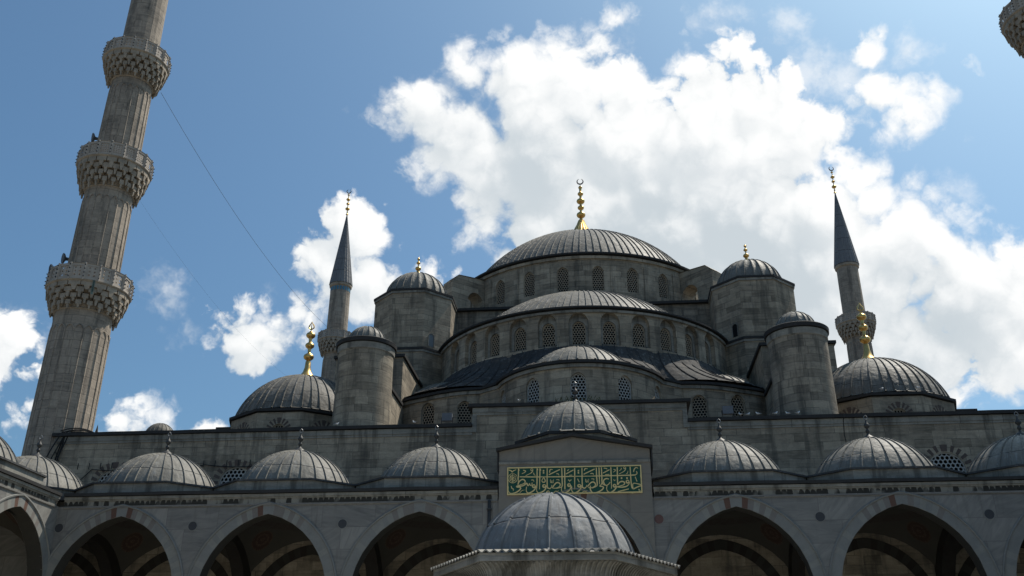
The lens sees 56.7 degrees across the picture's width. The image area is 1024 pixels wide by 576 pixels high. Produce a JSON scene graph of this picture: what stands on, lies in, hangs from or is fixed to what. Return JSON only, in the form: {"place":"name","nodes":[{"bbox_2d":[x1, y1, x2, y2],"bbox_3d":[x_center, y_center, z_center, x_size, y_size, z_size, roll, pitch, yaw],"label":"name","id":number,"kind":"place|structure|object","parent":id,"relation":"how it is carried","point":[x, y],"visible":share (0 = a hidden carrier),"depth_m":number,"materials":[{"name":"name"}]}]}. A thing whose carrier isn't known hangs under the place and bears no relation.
{"place":"outdoors","nodes":[
{"label":"outdoors","id":0,"kind":"place"},
{"bbox_2d":[0,0,1023,456],"label":"sky","id":1,"kind":"structure","parent":0,"point":[460,134],"materials":[{"name":"blue"}]},
{"label":"courtyard paving","id":2,"kind":"structure","parent":0,"visible":0},
{"bbox_2d":[0,436,62,575],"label":"side arcade","id":3,"kind":"object","parent":2,"relation":"on","point":[29,507],"visible":1,"depth_m":40.26,"materials":[{"name":"grey stone"}]},
{"bbox_2d":[21,0,171,458],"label":"minaret","id":4,"kind":"object","parent":2,"relation":"on","point":[88,298],"visible":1,"depth_m":56.02,"materials":[{"name":"stone"}]},
{"bbox_2d":[61,253,68,263],"bbox_3d":[-26.265,-1.722,56.051,0.820,0.657,0.612,6,-25,-13],"label":"loudspeaker","id":5,"kind":"object","parent":4,"relation":"attached to","point":[64,258],"visible":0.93,"depth_m":55.96,"materials":[{"name":"grey metal"}]},
{"bbox_2d":[91,133,97,141],"bbox_3d":[-26.121,-9.421,59.652,0.821,0.657,0.612,4,-25,-8],"label":"loudspeaker","id":6,"kind":"object","parent":4,"relation":"attached to","point":[93,138],"visible":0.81,"depth_m":59.56,"materials":[{"name":"grey metal"}]},
{"bbox_2d":[161,93,331,330],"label":"cable","id":7,"kind":"object","parent":4,"relation":"hanging from","point":[236,215],"visible":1,"depth_m":75.53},
{"bbox_2d":[0,382,1023,575],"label":"arcade","id":8,"kind":"object","parent":2,"relation":"on","point":[189,516],"visible":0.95,"depth_m":40.76,"materials":[{"name":"grey stone"}]},
{"bbox_2d":[487,500,491,524],"bbox_3d":[-0.964,10.774,39.162,0.200,4.000,0.188,-2,-25,5],"label":"drainpipe","id":9,"kind":"object","parent":8,"relation":"attached to","point":[489,509],"visible":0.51,"depth_m":39.73,"materials":[{"name":"metal"}]},
{"bbox_2d":[507,465,642,494],"bbox_3d":[2.621,8.097,39.926,5.676,1.195,0.082,-2,-25,5],"label":"inscription panel","id":10,"kind":"object","parent":8,"relation":"attached to","point":[605,479],"visible":0.99,"depth_m":39.91,"materials":[{"name":"green ceramic"}]},
{"bbox_2d":[52,179,1023,575],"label":"mosque","id":11,"kind":"structure","parent":2,"relation":"on","point":[668,357],"depth_m":52.90,"materials":[{"name":"grey stone"}]},
{"bbox_2d":[46,428,92,460],"bbox_3d":[-23.775,9.771,49.692,2.890,5.017,0.569,6,-25,-12],"label":"cable bundle","id":12,"kind":"object","parent":11,"relation":"hanging from","point":[73,430],"visible":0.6,"depth_m":50.35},
{"bbox_2d":[55,452,251,479],"bbox_3d":[-17.892,9.802,48.960,12.596,3.031,0.063,-2,-25,5],"label":"string light wire","id":13,"kind":"object","parent":11,"relation":"attached to","point":[200,465],"visible":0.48,"depth_m":49.05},
{"bbox_2d":[441,413,452,423],"bbox_3d":[-3.352,6.808,49.092,0.636,0.620,0.260,-2,-25,5],"label":"floodlight","id":14,"kind":"object","parent":11,"relation":"on","point":[446,417],"visible":0.96,"depth_m":49.03,"materials":[{"name":"grey metal"}]},
{"bbox_2d":[555,395,600,400],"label":"weeds","id":15,"kind":"object","parent":11,"relation":"on","point":[577,398],"visible":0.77,"depth_m":48.55,"materials":[{"name":"plant"}]},
{"bbox_2d":[721,406,733,416],"bbox_3d":[10.880,6.278,47.796,0.636,0.620,0.260,-2,-25,5],"label":"floodlight","id":16,"kind":"object","parent":11,"relation":"on","point":[727,410],"visible":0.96,"depth_m":47.74,"materials":[{"name":"grey metal"}]},
{"bbox_2d":[430,492,679,575],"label":"fountain","id":17,"kind":"object","parent":2,"relation":"on","point":[554,534],"visible":1,"depth_m":18.22,"materials":[{"name":"metal"}]},
{"label":"ground","id":18,"kind":"structure","parent":0,"visible":0},
{"bbox_2d":[317,190,352,381],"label":"minaret","id":19,"kind":"object","parent":18,"relation":"on","point":[340,284],"visible":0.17,"depth_m":108.73,"materials":[{"name":"stone"}]},
{"bbox_2d":[829,167,876,361],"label":"minaret","id":20,"kind":"object","parent":18,"relation":"on","point":[846,268],"visible":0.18,"depth_m":103.39,"materials":[{"name":"stone"}]},
{"bbox_2d":[998,0,1023,58],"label":"minaret","id":21,"kind":"object","parent":18,"relation":"on","point":[1011,22],"visible":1,"depth_m":57.70,"materials":[{"name":"stone"}]}
]}

